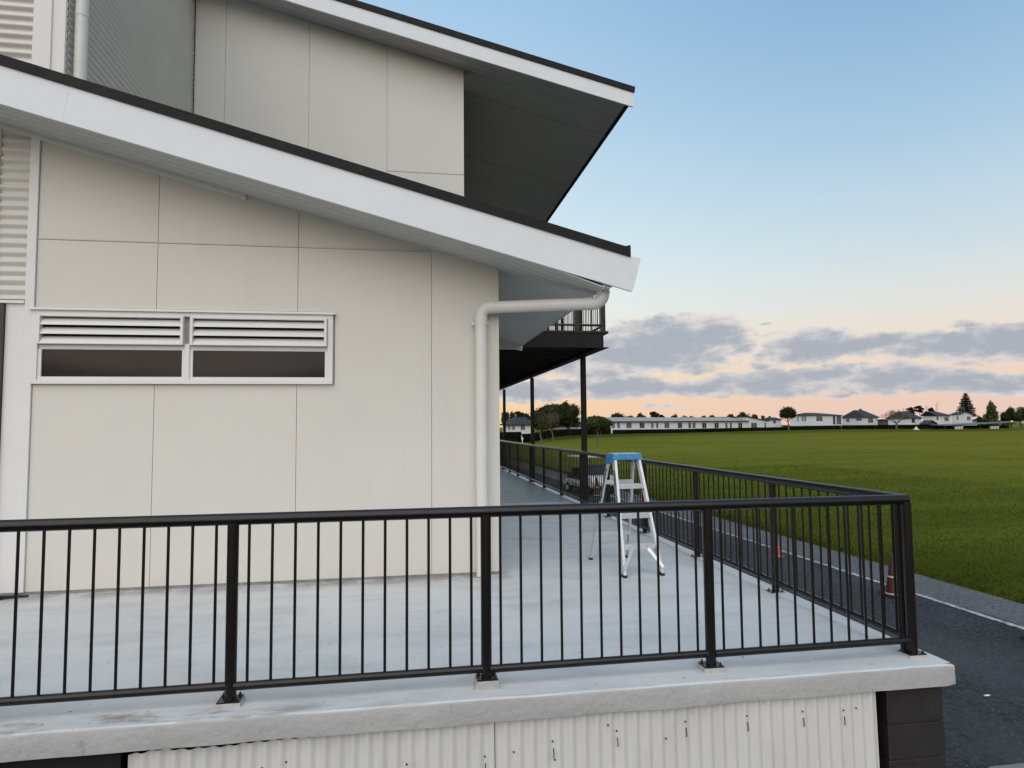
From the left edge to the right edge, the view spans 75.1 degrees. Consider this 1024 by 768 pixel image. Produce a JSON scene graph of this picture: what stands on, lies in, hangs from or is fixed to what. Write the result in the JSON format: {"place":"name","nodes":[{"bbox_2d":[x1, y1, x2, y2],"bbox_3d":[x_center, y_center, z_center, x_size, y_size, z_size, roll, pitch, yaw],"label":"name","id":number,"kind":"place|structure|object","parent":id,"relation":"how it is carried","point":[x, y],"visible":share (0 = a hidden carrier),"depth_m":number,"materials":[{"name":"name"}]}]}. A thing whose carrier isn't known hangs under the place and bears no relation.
{"place":"outdoors","nodes":[
{"label":"outdoors","id":0,"kind":"place"},
{"bbox_2d":[0,467,955,762],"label":"veranda slab","id":1,"kind":"structure","parent":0,"point":[102,727],"depth_m":4.40,"materials":[{"name":"paint"}]},
{"bbox_2d":[0,595,28,599],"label":"threshold","id":2,"kind":"object","parent":1,"relation":"on","point":[7,596],"visible":0.88,"depth_m":5.89,"materials":[{"name":"metal"}]},
{"bbox_2d":[0,0,640,595],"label":"two storey building","id":3,"kind":"structure","parent":1,"relation":"on","point":[258,256],"depth_m":6.50,"materials":[{"name":"paint"}]},
{"bbox_2d":[0,303,5,443],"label":"door","id":4,"kind":"structure","parent":3,"relation":"in","point":[2,306],"depth_m":6.11,"materials":[{"name":"brown paint"}]},
{"bbox_2d":[28,307,335,384],"bbox_3d":[-3.103,-0.357,6.365,2.744,0.717,0.076,0,-4,-9],"label":"window","id":5,"kind":"structure","parent":3,"relation":"in","point":[100,345],"depth_m":6.36,"materials":[{"name":"white paint"}]},
{"bbox_2d":[0,440,928,709],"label":"steel railing","id":6,"kind":"object","parent":1,"relation":"on","point":[704,532],"visible":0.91,"depth_m":3.96,"materials":[{"name":"metal"}]},
{"bbox_2d":[128,692,879,767],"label":"corrugated skirting","id":7,"kind":"object","parent":1,"relation":"attached to","point":[837,731],"visible":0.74,"depth_m":3.77,"materials":[{"name":"paint"}]},
{"bbox_2d":[499,295,608,500],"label":"balcony","id":8,"kind":"structure","parent":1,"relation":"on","point":[550,348],"depth_m":12.67,"materials":[{"name":"metal"}]},
{"bbox_2d":[589,453,664,577],"bbox_3d":[1.187,1.330,7.052,0.472,1.193,0.988,0,-4,-13],"label":"step ladder","id":9,"kind":"object","parent":1,"relation":"on","point":[631,485],"visible":0.79,"depth_m":6.91,"materials":[{"name":"metal"}]},
{"bbox_2d":[358,0,1023,427],"label":"sky","id":10,"kind":"structure","parent":0,"point":[820,203],"materials":[{"name":"blue"}]},
{"bbox_2d":[500,423,1023,603],"bbox_3d":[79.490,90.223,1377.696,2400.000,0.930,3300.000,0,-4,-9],"label":"ground","id":11,"kind":"structure","parent":0,"point":[1005,444],"depth_m":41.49,"materials":[{"name":"green plant"}]},
{"bbox_2d":[501,412,509,422],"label":"skyline tree","id":12,"kind":"object","parent":11,"relation":"on","point":[507,415],"visible":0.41,"depth_m":287.28,"materials":[{"name":"green plant"}]},
{"bbox_2d":[500,432,521,442],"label":"clipped hedge","id":13,"kind":"object","parent":11,"relation":"on","point":[513,436],"visible":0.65,"depth_m":113.67,"materials":[{"name":"green plant"}]},
{"bbox_2d":[509,411,515,418],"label":"skyline tree","id":14,"kind":"object","parent":11,"relation":"on","point":[512,415],"visible":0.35,"depth_m":303.32,"materials":[{"name":"green plant"}]},
{"bbox_2d":[500,417,530,437],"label":"house","id":15,"kind":"structure","parent":11,"relation":"on","point":[522,425],"depth_m":141.13,"materials":[{"name":"white paint"}]},
{"bbox_2d":[514,411,524,416],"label":"skyline tree","id":16,"kind":"object","parent":11,"relation":"on","point":[519,414],"visible":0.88,"depth_m":272.29,"materials":[{"name":"green plant"}]},
{"bbox_2d":[534,412,548,443],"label":"olive shrub tree","id":17,"kind":"object","parent":11,"relation":"on","point":[541,422],"visible":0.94,"depth_m":105.03,"materials":[{"name":"green plant"}]},
{"bbox_2d":[546,411,559,440],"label":"grey shrub tree","id":18,"kind":"object","parent":11,"relation":"on","point":[554,419],"visible":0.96,"depth_m":123.93,"materials":[{"name":"green plant"}]},
{"bbox_2d":[528,400,580,430],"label":"evergreen tree","id":19,"kind":"object","parent":11,"relation":"on","point":[568,413],"visible":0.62,"depth_m":151.89,"materials":[{"name":"green plant"}]},
{"bbox_2d":[522,428,610,442],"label":"clipped hedge","id":20,"kind":"object","parent":11,"relation":"on","point":[556,433],"visible":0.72,"depth_m":145.82,"materials":[{"name":"green plant"}]},
{"bbox_2d":[556,421,580,428],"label":"white house","id":21,"kind":"structure","parent":11,"relation":"on","point":[559,427],"depth_m":173.71,"materials":[{"name":"clear wood"}]},
{"bbox_2d":[587,415,612,446],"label":"young tree","id":22,"kind":"object","parent":11,"relation":"on","point":[594,422],"visible":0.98,"depth_m":85.57,"materials":[{"name":"green plant"}]},
{"bbox_2d":[610,412,624,416],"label":"skyline tree","id":23,"kind":"object","parent":11,"relation":"on","point":[617,414],"visible":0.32,"depth_m":296.02,"materials":[{"name":"green plant"}]},
{"bbox_2d":[649,411,659,416],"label":"skyline tree","id":24,"kind":"object","parent":11,"relation":"on","point":[654,414],"visible":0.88,"depth_m":298.92,"materials":[{"name":"green plant"}]},
{"bbox_2d":[577,416,768,432],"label":"long low building","id":25,"kind":"structure","parent":11,"relation":"on","point":[628,423],"depth_m":212.57,"materials":[{"name":"paint"}]},
{"bbox_2d":[626,423,631,427],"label":"window","id":26,"kind":"structure","parent":25,"relation":"in","point":[628,425],"depth_m":198.71,"materials":[{"name":"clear glass"}]},
{"bbox_2d":[612,427,782,433],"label":"clipped hedge","id":27,"kind":"object","parent":11,"relation":"on","point":[642,431],"visible":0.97,"depth_m":194.28,"materials":[{"name":"green plant"}]},
{"bbox_2d":[737,412,749,416],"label":"skyline tree","id":28,"kind":"object","parent":11,"relation":"on","point":[742,414],"visible":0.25,"depth_m":287.52,"materials":[{"name":"green plant"}]},
{"bbox_2d":[764,417,782,426],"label":"grey house","id":29,"kind":"structure","parent":11,"relation":"on","point":[774,422],"depth_m":260.53,"materials":[{"name":"white paint"}]},
{"bbox_2d":[779,406,796,430],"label":"lawn tree","id":30,"kind":"object","parent":11,"relation":"on","point":[787,413],"visible":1,"depth_m":211.85,"materials":[{"name":"green plant"}]},
{"bbox_2d":[783,425,840,429],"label":"clipped hedge","id":31,"kind":"object","parent":11,"relation":"on","point":[830,427],"visible":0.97,"depth_m":227.04,"materials":[{"name":"green plant"}]},
{"bbox_2d":[790,413,843,425],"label":"white house","id":32,"kind":"structure","parent":11,"relation":"on","point":[811,419],"depth_m":246.54,"materials":[{"name":"white paint"}]},
{"bbox_2d":[816,416,821,420],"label":"window","id":33,"kind":"structure","parent":32,"relation":"in","point":[818,418],"depth_m":244.17,"materials":[{"name":"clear glass"}]},
{"bbox_2d":[836,416,840,424],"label":"window","id":34,"kind":"structure","parent":32,"relation":"in","point":[838,418],"depth_m":250.70,"materials":[{"name":"clear glass"}]},
{"bbox_2d":[842,409,879,424],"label":"white house","id":35,"kind":"structure","parent":11,"relation":"on","point":[858,417],"depth_m":253.57,"materials":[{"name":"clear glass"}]},
{"bbox_2d":[877,419,887,424],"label":"brown shed","id":36,"kind":"structure","parent":11,"relation":"on","point":[882,421],"depth_m":244.44,"materials":[{"name":"brown wood"}]},
{"bbox_2d":[841,424,935,428],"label":"clipped hedge","id":37,"kind":"object","parent":11,"relation":"on","point":[923,426],"visible":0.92,"depth_m":233.66,"materials":[{"name":"green plant"}]},
{"bbox_2d":[883,409,911,428],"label":"bare tree","id":38,"kind":"object","parent":11,"relation":"on","point":[895,414],"visible":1,"depth_m":222.59,"materials":[{"name":"brown plant"}]},
{"bbox_2d":[886,411,923,424],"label":"white house","id":39,"kind":"structure","parent":11,"relation":"on","point":[912,419],"depth_m":258.33,"materials":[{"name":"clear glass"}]},
{"bbox_2d":[906,407,915,413],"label":"skyline tree","id":40,"kind":"object","parent":11,"relation":"on","point":[911,409],"visible":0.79,"depth_m":321.25,"materials":[{"name":"green plant"}]},
{"bbox_2d":[914,406,923,416],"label":"skyline tree","id":41,"kind":"object","parent":11,"relation":"on","point":[920,408],"visible":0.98,"depth_m":336.15,"materials":[{"name":"green plant"}]},
{"bbox_2d":[919,420,937,424],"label":"garden shed","id":42,"kind":"structure","parent":11,"relation":"on","point":[928,422],"depth_m":251.60,"materials":[{"name":"grey metal"}]},
{"bbox_2d":[921,411,952,423],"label":"white house","id":43,"kind":"structure","parent":11,"relation":"on","point":[939,417],"depth_m":273.34,"materials":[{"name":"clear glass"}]},
{"bbox_2d":[949,412,973,423],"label":"gabled house","id":44,"kind":"structure","parent":11,"relation":"on","point":[961,417],"depth_m":281.48,"materials":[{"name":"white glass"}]},
{"bbox_2d":[956,393,978,416],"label":"norfolk pine","id":45,"kind":"object","parent":11,"relation":"on","point":[966,405],"visible":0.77,"depth_m":289.43,"materials":[{"name":"green plant"}]},
{"bbox_2d":[931,421,1022,428],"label":"open shelter","id":46,"kind":"object","parent":11,"relation":"on","point":[965,425],"visible":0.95,"depth_m":222.50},
{"bbox_2d":[976,416,982,424],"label":"broadleaf tree","id":47,"kind":"object","parent":11,"relation":"on","point":[978,418],"visible":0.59,"depth_m":298.17,"materials":[{"name":"green plant"}]},
{"bbox_2d":[981,400,1001,424],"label":"conical tree","id":48,"kind":"object","parent":11,"relation":"on","point":[991,415],"visible":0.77,"depth_m":258.20,"materials":[{"name":"green plant"}]},
{"bbox_2d":[1000,406,1015,426],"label":"broadleaf tree","id":49,"kind":"object","parent":11,"relation":"on","point":[1008,414],"visible":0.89,"depth_m":271.09,"materials":[{"name":"green plant"}]},
{"bbox_2d":[1014,407,1023,426],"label":"broadleaf tree","id":50,"kind":"object","parent":11,"relation":"on","point":[1019,415],"visible":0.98,"depth_m":262.79,"materials":[{"name":"green plant"}]},
{"bbox_2d":[506,464,1023,767],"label":"driveway","id":51,"kind":"structure","parent":0,"point":[983,655],"depth_m":8.17,"materials":[{"name":"grey asphalt"}]},
{"bbox_2d":[0,722,494,767],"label":"foundation wall","id":52,"kind":"structure","parent":51,"relation":"on","point":[115,760],"depth_m":3.37,"materials":[{"name":"concrete"}]},
{"bbox_2d":[565,455,613,494],"bbox_3d":[3.296,3.824,28.248,1.480,1.548,2.476,1,-4,-25],"label":"golf cart","id":53,"kind":"object","parent":51,"relation":"on","point":[600,466],"visible":0.28,"depth_m":27.63,"materials":[{"name":"black plastic"}]},
{"bbox_2d":[592,477,600,496],"bbox_3d":[3.400,4.114,26.682,0.382,0.750,0.382,1,-4,-21],"label":"traffic cone","id":54,"kind":"object","parent":51,"relation":"on","point":[596,489],"visible":0.49,"depth_m":26.59,"materials":[{"name":"orange plastic"}]},
{"bbox_2d":[512,462,1023,625],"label":"drive edge strip","id":55,"kind":"object","parent":51,"relation":"on","point":[993,606],"visible":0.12,"depth_m":11.59,"materials":[{"name":"concrete"}]},
{"bbox_2d":[522,467,1023,629],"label":"edge line","id":56,"kind":"object","parent":51,"relation":"on","point":[983,615],"visible":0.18,"depth_m":10.72,"materials":[{"name":"paint"}]},
{"bbox_2d":[878,555,896,597],"bbox_3d":[6.226,3.130,10.891,0.326,0.640,0.326,1,-4,-21],"label":"traffic cone","id":57,"kind":"object","parent":51,"relation":"on","point":[889,590],"visible":0.51,"depth_m":10.84,"materials":[{"name":"orange plastic"}]},
{"bbox_2d":[875,687,945,767],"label":"block pier","id":58,"kind":"structure","parent":51,"relation":"on","point":[910,727],"depth_m":4.09,"materials":[{"name":"black paint"}]},
{"bbox_2d":[988,763,1023,767],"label":"concrete path","id":59,"kind":"structure","parent":0,"point":[1020,765],"depth_m":5.43,"materials":[{"name":"grey concrete"}]}
]}

